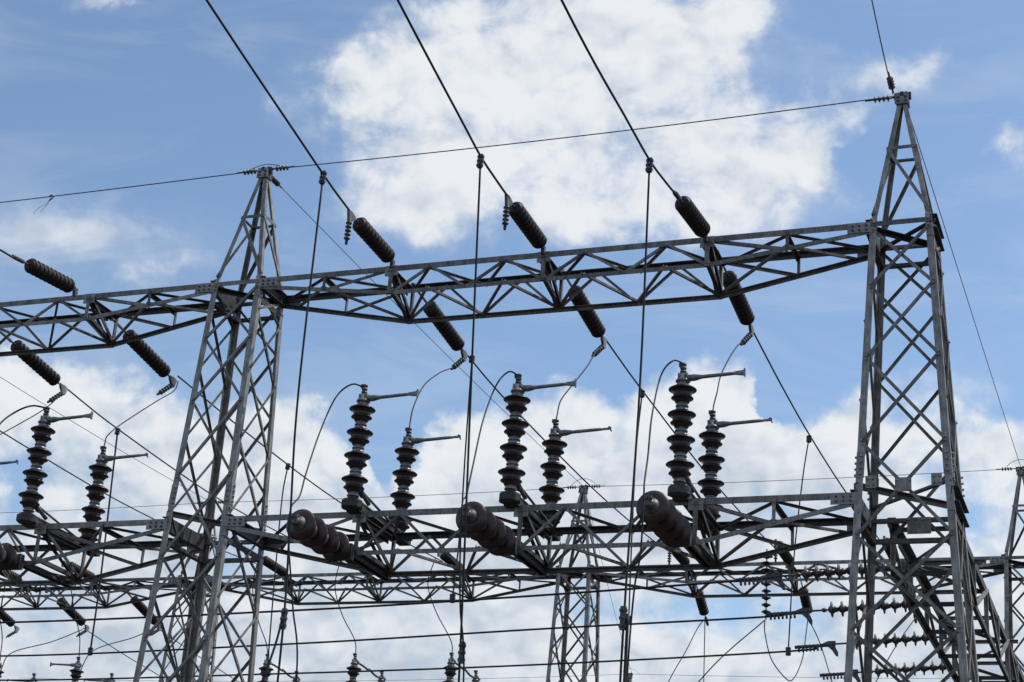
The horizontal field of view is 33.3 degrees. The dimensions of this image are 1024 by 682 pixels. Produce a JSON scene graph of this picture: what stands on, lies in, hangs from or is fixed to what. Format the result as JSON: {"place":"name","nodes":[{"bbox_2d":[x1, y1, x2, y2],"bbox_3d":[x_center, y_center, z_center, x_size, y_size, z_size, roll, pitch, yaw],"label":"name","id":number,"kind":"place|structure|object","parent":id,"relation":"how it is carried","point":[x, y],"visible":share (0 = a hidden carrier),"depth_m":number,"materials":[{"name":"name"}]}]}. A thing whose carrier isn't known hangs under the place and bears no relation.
{"place":"outdoors","nodes":[
{"label":"outdoors","id":0,"kind":"place"},
{"bbox_2d":[0,0,1023,681],"label":"sky","id":1,"kind":"structure","parent":0,"point":[95,95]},
{"bbox_2d":[760,549,772,619],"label":"insulator string","id":2,"kind":"object","parent":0,"point":[766,563],"visible":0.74,"depth_m":36.69,"materials":[{"name":"brown ceramic"}]},
{"bbox_2d":[698,620,764,681],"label":"jumper wire","id":3,"kind":"object","parent":2,"relation":"hanging from","point":[731,648],"visible":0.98,"depth_m":36.20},
{"bbox_2d":[764,620,807,681],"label":"jumper wire","id":4,"kind":"object","parent":2,"relation":"hanging from","point":[772,660],"visible":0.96,"depth_m":37.19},
{"label":"ground","id":5,"kind":"structure","parent":0,"visible":0},
{"bbox_2d":[158,504,221,681],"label":"lattice tower","id":6,"kind":"structure","parent":5,"relation":"on","point":[186,630],"depth_m":44.03,"materials":[{"name":"metal"}]},
{"bbox_2d":[0,577,190,610],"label":"lattice girder","id":7,"kind":"object","parent":6,"relation":"attached to","point":[115,588],"visible":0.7,"depth_m":45.55,"materials":[{"name":"metal"}]},
{"bbox_2d":[0,611,19,637],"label":"insulator string","id":8,"kind":"object","parent":7,"relation":"attached to","point":[4,616],"visible":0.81,"depth_m":48.42,"materials":[{"name":"ceramic"}]},
{"bbox_2d":[0,570,22,580],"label":"insulator string","id":9,"kind":"object","parent":7,"relation":"attached to","point":[14,575],"visible":0.41,"depth_m":45.47,"materials":[{"name":"ceramic"}]},
{"bbox_2d":[45,588,89,636],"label":"insulator string","id":10,"kind":"object","parent":7,"relation":"attached to","point":[70,612],"visible":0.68,"depth_m":47.37,"materials":[{"name":"ceramic"}]},
{"bbox_2d":[83,628,165,679],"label":"line conductor","id":11,"kind":"object","parent":10,"relation":"attached to","point":[122,653],"visible":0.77,"depth_m":49.28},
{"bbox_2d":[1,629,82,669],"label":"jumper wire","id":12,"kind":"object","parent":11,"relation":"hanging from","point":[38,645],"visible":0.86,"depth_m":46.94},
{"bbox_2d":[61,560,94,582],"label":"insulator string","id":13,"kind":"object","parent":7,"relation":"attached to","point":[87,573],"visible":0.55,"depth_m":44.38,"materials":[{"name":"ceramic"}]},
{"bbox_2d":[119,587,160,635],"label":"insulator string","id":14,"kind":"object","parent":7,"relation":"attached to","point":[141,607],"visible":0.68,"depth_m":46.37,"materials":[{"name":"ceramic"}]},
{"bbox_2d":[157,628,238,681],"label":"line conductor","id":15,"kind":"object","parent":14,"relation":"attached to","point":[200,657],"visible":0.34,"depth_m":48.88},
{"bbox_2d":[81,633,142,669],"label":"jumper wire","id":16,"kind":"object","parent":15,"relation":"hanging from","point":[109,644],"visible":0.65,"depth_m":46.07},
{"bbox_2d":[0,377,204,498],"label":"shield wire","id":17,"kind":"object","parent":6,"relation":"attached to","point":[92,433],"visible":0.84,"depth_m":39.99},
{"bbox_2d":[5,501,203,512],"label":"shield wire","id":18,"kind":"object","parent":6,"relation":"attached to","point":[202,502],"visible":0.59,"depth_m":46.18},
{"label":"lattice girder","id":19,"kind":"object","parent":6,"relation":"attached to","visible":0},
{"bbox_2d":[0,657,37,681],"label":"disconnect switch","id":20,"kind":"object","parent":19,"relation":"on","point":[33,674],"visible":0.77,"depth_m":46.05,"materials":[{"name":"metal"}]},
{"bbox_2d":[50,657,115,681],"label":"disconnect switch","id":21,"kind":"object","parent":19,"relation":"on","point":[76,671],"visible":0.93,"depth_m":43.89,"materials":[{"name":"metal"}]},
{"bbox_2d":[67,579,79,656],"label":"jumper wire","id":22,"kind":"object","parent":21,"relation":"on","point":[76,621],"visible":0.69,"depth_m":44.12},
{"bbox_2d":[133,166,287,681],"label":"lattice tower","id":23,"kind":"structure","parent":5,"relation":"on","point":[234,305],"depth_m":25.41,"materials":[{"name":"metal"}]},
{"bbox_2d":[0,519,200,586],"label":"lattice girder","id":24,"kind":"object","parent":23,"relation":"attached to","point":[47,532],"visible":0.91,"depth_m":25.67,"materials":[{"name":"metal"}]},
{"bbox_2d":[0,459,18,464],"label":"disconnect switch","id":25,"kind":"object","parent":24,"relation":"on","point":[9,462],"visible":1,"depth_m":27.91,"materials":[{"name":"metal"}]},
{"bbox_2d":[0,390,61,434],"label":"jumper wire","id":26,"kind":"object","parent":25,"relation":"attached to","point":[31,416],"visible":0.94,"depth_m":29.24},
{"bbox_2d":[0,542,73,587],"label":"standoff insulator","id":27,"kind":"object","parent":24,"relation":"attached to","point":[11,558],"visible":1,"depth_m":25.10,"materials":[{"name":"ceramic"}]},
{"bbox_2d":[16,406,148,556],"bbox_3d":[-6.535,2.150,26.300,1.042,1.852,2.038,-4,-24,20],"label":"disconnect switch","id":28,"kind":"object","parent":24,"relation":"on","point":[35,474],"visible":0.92,"depth_m":25.81,"materials":[{"name":"ceramic"}]},
{"bbox_2d":[0,405,43,424],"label":"jumper wire","id":29,"kind":"object","parent":28,"relation":"attached to","point":[5,418],"visible":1,"depth_m":25.89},
{"bbox_2d":[104,381,178,445],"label":"jumper wire","id":30,"kind":"object","parent":28,"relation":"attached to","point":[139,412],"visible":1,"depth_m":28.34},
{"bbox_2d":[0,282,229,356],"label":"lattice girder","id":31,"kind":"object","parent":23,"relation":"attached to","point":[98,309],"visible":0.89,"depth_m":27.26,"materials":[{"name":"metal"}]},
{"bbox_2d":[0,330,67,402],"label":"insulator string","id":32,"kind":"object","parent":31,"relation":"attached to","point":[43,370],"visible":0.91,"depth_m":29.56,"materials":[{"name":"ceramic"}]},
{"bbox_2d":[60,383,344,562],"bbox_3d":[-5.982,3.174,35.703,0.027,0.428,12.709,-3,-23,18],"label":"line conductor","id":33,"kind":"object","parent":32,"relation":"attached to","point":[71,392],"visible":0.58,"depth_m":32.83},
{"bbox_2d":[87,428,120,655],"bbox_3d":[-7.439,3.615,31.216,0.091,4.213,0.335,-7,-25,27],"label":"dropper wire","id":34,"kind":"object","parent":33,"relation":"hanging from","point":[90,648],"visible":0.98,"depth_m":31.12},
{"bbox_2d":[12,255,77,296],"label":"insulator string","id":35,"kind":"object","parent":31,"relation":"attached to","point":[47,274],"visible":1,"depth_m":26.16,"materials":[{"name":"ceramic"}]},
{"bbox_2d":[104,317,176,394],"bbox_3d":[-6.183,0.256,28.464,0.239,0.528,2.307,-4,-32,20],"label":"insulator string","id":36,"kind":"object","parent":31,"relation":"attached to","point":[150,357],"visible":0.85,"depth_m":28.66,"materials":[{"name":"ceramic"}]},
{"bbox_2d":[0,168,257,202],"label":"shield wire","id":37,"kind":"object","parent":23,"relation":"attached to","point":[251,171],"visible":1,"depth_m":27.97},
{"bbox_2d":[272,176,582,485],"bbox_3d":[-1.064,0.455,34.458,0.100,0.120,16.540,-4,-24,20],"label":"shield wire","id":38,"kind":"object","parent":23,"relation":"attached to","point":[275,182],"visible":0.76,"depth_m":30.10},
{"bbox_2d":[223,492,867,576],"bbox_3d":[0.283,2.701,23.238,8.973,0.634,1.231,-4,-24,20],"label":"lattice girder","id":39,"kind":"object","parent":23,"relation":"attached to","point":[530,526],"visible":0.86,"depth_m":22.96,"materials":[{"name":"metal"}]},
{"bbox_2d":[286,509,391,579],"bbox_3d":[-2.308,2.855,23.288,0.418,0.418,2.981,-4,-24,20],"label":"standoff insulator","id":40,"kind":"object","parent":39,"relation":"attached to","point":[320,536],"visible":0.98,"depth_m":22.69,"materials":[{"name":"ceramic"}]},
{"bbox_2d":[341,384,460,545],"bbox_3d":[-1.543,1.761,24.473,1.042,1.852,2.038,-4,-24,20],"label":"disconnect switch","id":41,"kind":"object","parent":39,"relation":"on","point":[357,456],"visible":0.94,"depth_m":24.00,"materials":[{"name":"ceramic"}]},
{"bbox_2d":[288,383,361,681],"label":"jumper wire","id":42,"kind":"object","parent":41,"relation":"attached to","point":[297,499],"visible":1,"depth_m":21.82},
{"bbox_2d":[456,501,547,575],"bbox_3d":[-0.074,2.674,22.428,0.418,0.418,2.981,-4,-24,20],"label":"standoff insulator","id":43,"kind":"object","parent":39,"relation":"attached to","point":[491,532],"visible":0.96,"depth_m":21.83,"materials":[{"name":"ceramic"}]},
{"bbox_2d":[498,374,611,540],"bbox_3d":[0.629,1.600,23.675,1.042,1.852,2.038,-4,-24,20],"label":"disconnect switch","id":44,"kind":"object","parent":39,"relation":"on","point":[514,449],"visible":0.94,"depth_m":23.18,"materials":[{"name":"ceramic"}]},
{"bbox_2d":[459,371,516,681],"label":"jumper wire","id":45,"kind":"object","parent":44,"relation":"attached to","point":[502,376],"visible":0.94,"depth_m":20.89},
{"bbox_2d":[636,490,712,566],"bbox_3d":[2.122,2.466,21.617,0.418,0.418,2.981,-4,-24,20],"label":"standoff insulator","id":46,"kind":"object","parent":39,"relation":"attached to","point":[667,523],"visible":0.98,"depth_m":20.77,"materials":[{"name":"ceramic"}]},
{"bbox_2d":[665,363,772,535],"bbox_3d":[2.802,1.439,22.876,1.042,1.852,2.038,-4,-24,20],"label":"disconnect switch","id":47,"kind":"object","parent":39,"relation":"on","point":[680,465],"visible":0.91,"depth_m":22.37,"materials":[{"name":"ceramic"}]},
{"bbox_2d":[626,360,682,681],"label":"jumper wire","id":48,"kind":"object","parent":47,"relation":"attached to","point":[670,362],"visible":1,"depth_m":20.07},
{"bbox_2d":[258,221,872,323],"bbox_3d":[0.595,-0.846,24.659,9.258,0.614,0.850,-4,-24,20],"label":"lattice girder","id":49,"kind":"object","parent":23,"relation":"attached to","point":[548,272],"visible":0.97,"depth_m":24.48,"materials":[{"name":"metal"}]},
{"bbox_2d":[344,209,394,267],"bbox_3d":[-2.038,-1.320,24.573,0.237,0.608,1.595,-4,-26,20],"label":"insulator string","id":50,"kind":"object","parent":49,"relation":"attached to","point":[373,239],"visible":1,"depth_m":24.48,"materials":[{"name":"ceramic"}]},
{"bbox_2d":[205,0,348,209],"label":"line conductor","id":51,"kind":"object","parent":50,"relation":"attached to","point":[270,96],"visible":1,"depth_m":22.06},
{"bbox_2d":[276,170,326,681],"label":"dropper wire","id":52,"kind":"object","parent":51,"relation":"hanging from","point":[322,181],"visible":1,"depth_m":22.00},
{"bbox_2d":[261,613,283,681],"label":"dropper wire","id":53,"kind":"object","parent":52,"relation":"hanging from","point":[272,653],"visible":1,"depth_m":21.17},
{"bbox_2d":[411,283,467,369],"bbox_3d":[-1.140,-0.184,26.788,0.239,0.528,2.307,-4,-31,20],"label":"insulator string","id":54,"kind":"object","parent":49,"relation":"attached to","point":[449,333],"visible":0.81,"depth_m":27.00,"materials":[{"name":"ceramic"}]},
{"bbox_2d":[409,366,453,426],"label":"jumper wire","id":55,"kind":"object","parent":54,"relation":"hanging from","point":[422,388],"visible":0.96,"depth_m":26.33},
{"bbox_2d":[467,355,672,553],"bbox_3d":[1.402,2.554,33.050,0.027,0.309,12.652,-4,-24,20],"label":"line conductor","id":56,"kind":"object","parent":54,"relation":"attached to","point":[496,389],"visible":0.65,"depth_m":32.15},
{"bbox_2d":[449,355,474,602],"bbox_3d":[-0.782,2.126,27.008,0.096,4.093,0.123,15,-24,-25],"label":"dropper wire","id":57,"kind":"object","parent":56,"relation":"hanging from","point":[452,597],"visible":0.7,"depth_m":27.03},
{"bbox_2d":[502,195,546,254],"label":"insulator string","id":58,"kind":"object","parent":49,"relation":"attached to","point":[526,223],"visible":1,"depth_m":23.66,"materials":[{"name":"ceramic"}]},
{"bbox_2d":[397,0,509,197],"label":"line conductor","id":59,"kind":"object","parent":58,"relation":"attached to","point":[446,92],"visible":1,"depth_m":21.35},
{"bbox_2d":[457,153,484,681],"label":"dropper wire","id":60,"kind":"object","parent":59,"relation":"hanging from","point":[480,162],"visible":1,"depth_m":21.30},
{"bbox_2d":[559,266,606,356],"bbox_3d":[1.074,-0.396,25.937,0.239,0.528,2.307,-4,-31,20],"label":"insulator string","id":61,"kind":"object","parent":49,"relation":"attached to","point":[593,323],"visible":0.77,"depth_m":26.18,"materials":[{"name":"ceramic"}]},
{"bbox_2d":[556,348,600,418],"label":"jumper wire","id":62,"kind":"object","parent":61,"relation":"hanging from","point":[577,379],"visible":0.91,"depth_m":25.59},
{"bbox_2d":[672,190,709,241],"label":"insulator string","id":63,"kind":"object","parent":49,"relation":"attached to","point":[690,213],"visible":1,"depth_m":22.75,"materials":[{"name":"ceramic"}]},
{"bbox_2d":[560,0,678,196],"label":"line conductor","id":64,"kind":"object","parent":63,"relation":"attached to","point":[611,92],"visible":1,"depth_m":19.67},
{"bbox_2d":[618,157,653,681],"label":"dropper wire","id":65,"kind":"object","parent":64,"relation":"hanging from","point":[623,610],"visible":1,"depth_m":19.64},
{"bbox_2d":[623,613,629,681],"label":"dropper wire","id":66,"kind":"object","parent":65,"relation":"hanging from","point":[626,648],"visible":1,"depth_m":18.52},
{"bbox_2d":[716,250,754,345],"bbox_3d":[3.249,-0.579,24.949,0.239,0.528,2.307,-4,-31,20],"label":"insulator string","id":67,"kind":"object","parent":49,"relation":"attached to","point":[742,309],"visible":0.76,"depth_m":25.19,"materials":[{"name":"ceramic"}]},
{"bbox_2d":[712,341,742,409],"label":"jumper wire","id":68,"kind":"object","parent":67,"relation":"hanging from","point":[722,372],"visible":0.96,"depth_m":24.59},
{"bbox_2d":[754,332,886,549],"bbox_3d":[5.840,2.232,31.358,0.027,0.307,12.752,-4,-24,20],"label":"line conductor","id":69,"kind":"object","parent":67,"relation":"attached to","point":[797,413],"visible":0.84,"depth_m":28.57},
{"bbox_2d":[785,435,811,655],"bbox_3d":[4.869,3.431,29.057,0.415,3.843,0.107,-4,-24,20],"label":"dropper wire","id":70,"kind":"object","parent":69,"relation":"hanging from","point":[788,648],"visible":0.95,"depth_m":28.96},
{"bbox_2d":[272,95,893,171],"bbox_3d":[0.759,-3.067,25.562,9.840,0.119,0.099,-4,-24,20],"label":"shield wire","id":71,"kind":"object","parent":23,"relation":"attached to","point":[874,99],"visible":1,"depth_m":25.32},
{"bbox_2d":[546,484,601,681],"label":"lattice tower","id":72,"kind":"structure","parent":5,"relation":"on","point":[568,577],"depth_m":40.55,"materials":[{"name":"metal"}]},
{"bbox_2d":[206,567,565,604],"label":"lattice girder","id":73,"kind":"object","parent":72,"relation":"attached to","point":[379,597],"visible":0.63,"depth_m":42.65,"materials":[{"name":"metal"}]},
{"bbox_2d":[263,556,285,577],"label":"insulator string","id":74,"kind":"object","parent":73,"relation":"attached to","point":[268,563],"visible":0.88,"depth_m":42.52,"materials":[{"name":"ceramic"}]},
{"bbox_2d":[0,430,256,563],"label":"line conductor","id":75,"kind":"object","parent":74,"relation":"attached to","point":[90,484],"visible":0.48,"depth_m":35.06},
{"bbox_2d":[437,553,462,569],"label":"insulator string","id":76,"kind":"object","parent":73,"relation":"attached to","point":[445,557],"visible":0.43,"depth_m":40.58,"materials":[{"name":"ceramic"}]},
{"bbox_2d":[177,375,442,561],"bbox_3d":[-3.691,2.982,34.871,0.027,0.379,12.706,-4,-23,19],"label":"line conductor","id":77,"kind":"object","parent":76,"relation":"attached to","point":[184,381],"visible":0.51,"depth_m":32.81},
{"bbox_2d":[267,463,290,672],"bbox_3d":[-4.450,4.278,32.427,0.166,4.113,0.106,4,-22,1],"label":"dropper wire","id":78,"kind":"object","parent":77,"relation":"hanging from","point":[287,467],"visible":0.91,"depth_m":32.37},
{"bbox_2d":[218,485,578,503],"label":"shield wire","id":79,"kind":"object","parent":72,"relation":"attached to","point":[568,487],"visible":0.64,"depth_m":43.16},
{"bbox_2d":[589,556,1005,597],"bbox_3d":[6.384,5.427,39.037,9.512,0.614,0.850,-4,-24,20],"label":"lattice girder","id":80,"kind":"object","parent":72,"relation":"attached to","point":[995,563],"visible":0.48,"depth_m":39.22,"materials":[{"name":"metal"}]},
{"bbox_2d":[667,547,689,564],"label":"insulator string","id":81,"kind":"object","parent":80,"relation":"attached to","point":[682,559],"visible":0.66,"depth_m":38.93,"materials":[{"name":"ceramic"}]},
{"bbox_2d":[692,576,708,625],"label":"insulator string","id":82,"kind":"object","parent":80,"relation":"attached to","point":[702,606],"visible":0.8,"depth_m":40.79,"materials":[{"name":"ceramic"}]},
{"bbox_2d":[668,621,702,681],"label":"jumper wire","id":83,"kind":"object","parent":82,"relation":"hanging from","point":[685,651],"visible":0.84,"depth_m":40.06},
{"bbox_2d":[774,539,792,565],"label":"insulator string","id":84,"kind":"object","parent":80,"relation":"attached to","point":[786,557],"visible":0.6,"depth_m":38.21,"materials":[{"name":"ceramic"}]},
{"bbox_2d":[606,339,775,548],"bbox_3d":[3.651,2.369,32.261,0.027,0.247,12.602,-4,-24,21],"label":"line conductor","id":85,"kind":"object","parent":84,"relation":"attached to","point":[630,374],"visible":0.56,"depth_m":29.41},
{"bbox_2d":[628,390,644,623],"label":"dropper wire","id":86,"kind":"object","parent":85,"relation":"hanging from","point":[642,395],"visible":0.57,"depth_m":27.78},
{"bbox_2d":[798,570,812,624],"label":"insulator string","id":87,"kind":"object","parent":80,"relation":"attached to","point":[806,602],"visible":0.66,"depth_m":39.85,"materials":[{"name":"ceramic"}]},
{"bbox_2d":[882,536,889,559],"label":"insulator string","id":88,"kind":"object","parent":80,"relation":"attached to","point":[887,551],"visible":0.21,"depth_m":37.13,"materials":[{"name":"ceramic"}]},
{"bbox_2d":[588,467,1015,487],"bbox_3d":[6.551,3.200,39.941,10.060,0.106,0.099,-4,-24,20],"label":"shield wire","id":89,"kind":"object","parent":72,"relation":"attached to","point":[1002,469],"visible":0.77,"depth_m":39.81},
{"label":"lattice girder","id":90,"kind":"object","parent":72,"relation":"attached to","visible":0},
{"bbox_2d":[258,654,300,681],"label":"disconnect switch","id":91,"kind":"object","parent":90,"relation":"on","point":[263,668],"visible":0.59,"depth_m":42.01,"materials":[{"name":"metal"}]},
{"bbox_2d":[252,564,267,653],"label":"jumper wire","id":92,"kind":"object","parent":91,"relation":"attached to","point":[258,619],"visible":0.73,"depth_m":42.13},
{"bbox_2d":[346,653,385,681],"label":"disconnect switch","id":93,"kind":"object","parent":90,"relation":"on","point":[355,662],"visible":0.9,"depth_m":41.14,"materials":[{"name":"metal"}]},
{"bbox_2d":[335,561,355,652],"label":"jumper wire","id":94,"kind":"object","parent":93,"relation":"on","point":[340,609],"visible":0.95,"depth_m":41.36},
{"bbox_2d":[443,652,480,681],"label":"disconnect switch","id":95,"kind":"object","parent":90,"relation":"on","point":[450,673],"visible":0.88,"depth_m":40.28,"materials":[{"name":"metal"}]},
{"bbox_2d":[427,559,452,651],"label":"jumper wire","id":96,"kind":"object","parent":95,"relation":"on","point":[436,611],"visible":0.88,"depth_m":40.54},
{"bbox_2d":[628,673,632,681],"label":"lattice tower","id":97,"kind":"structure","parent":5,"relation":"on","point":[630,675],"depth_m":62.26,"materials":[{"name":"metal"}]},
{"bbox_2d":[35,674,622,680],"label":"shield wire","id":98,"kind":"object","parent":97,"relation":"attached to","point":[386,680],"visible":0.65,"depth_m":64.91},
{"bbox_2d":[641,674,951,678],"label":"shield wire","id":99,"kind":"object","parent":97,"relation":"attached to","point":[802,677],"visible":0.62,"depth_m":60.08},
{"bbox_2d":[843,91,978,681],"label":"lattice tower","id":100,"kind":"structure","parent":5,"relation":"on","point":[865,519],"depth_m":21.94,"materials":[{"name":"metal"}]},
{"bbox_2d":[871,0,894,93],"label":"shield wire","id":101,"kind":"object","parent":100,"relation":"attached to","point":[890,81],"visible":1,"depth_m":23.46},
{"bbox_2d":[887,517,1023,681],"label":"lattice girder","id":102,"kind":"object","parent":100,"relation":"attached to","point":[920,574],"visible":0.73,"depth_m":25.07,"materials":[{"name":"metal"}]},
{"bbox_2d":[736,561,907,589],"bbox_3d":[4.409,3.349,24.385,2.474,0.332,0.245,-7,-25,19],"label":"insulator string","id":103,"kind":"object","parent":102,"relation":"attached to","point":[828,572],"visible":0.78,"depth_m":24.38,"materials":[{"name":"brown ceramic"}]},
{"bbox_2d":[0,580,735,623],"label":"bus wire","id":104,"kind":"object","parent":103,"relation":"attached to","point":[506,597],"visible":0.92,"depth_m":26.49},
{"bbox_2d":[766,597,908,624],"bbox_3d":[5.102,4.125,26.116,2.474,0.332,0.245,-7,-25,19],"label":"insulator string","id":105,"kind":"object","parent":102,"relation":"attached to","point":[884,606],"visible":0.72,"depth_m":26.14,"materials":[{"name":"brown ceramic"}]},
{"bbox_2d":[0,615,784,656],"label":"bus wire","id":106,"kind":"object","parent":105,"relation":"attached to","point":[681,621],"visible":0.93,"depth_m":28.36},
{"bbox_2d":[795,631,946,656],"bbox_3d":[5.855,4.961,27.995,2.474,0.333,0.245,-8,-25,19],"label":"insulator string","id":107,"kind":"object","parent":102,"relation":"attached to","point":[905,639],"visible":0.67,"depth_m":27.89,"materials":[{"name":"brown ceramic"}]},
{"bbox_2d":[0,647,816,680],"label":"bus wire","id":108,"kind":"object","parent":107,"relation":"attached to","point":[424,668],"visible":0.91,"depth_m":30.47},
{"bbox_2d":[820,661,958,681],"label":"insulator string","id":109,"kind":"object","parent":102,"relation":"attached to","point":[905,669],"visible":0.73,"depth_m":29.82,"materials":[{"name":"brown ceramic"}]},
{"bbox_2d":[1001,466,1023,680],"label":"lattice tower","id":110,"kind":"structure","parent":5,"relation":"on","point":[1008,567],"depth_m":37.37,"materials":[{"name":"metal"}]},
{"bbox_2d":[911,120,1020,466],"bbox_3d":[8.409,-0.263,31.006,0.013,0.066,16.501,-4,-24,21],"label":"shield wire","id":111,"kind":"object","parent":110,"relation":"attached to","point":[962,283],"visible":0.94,"depth_m":29.07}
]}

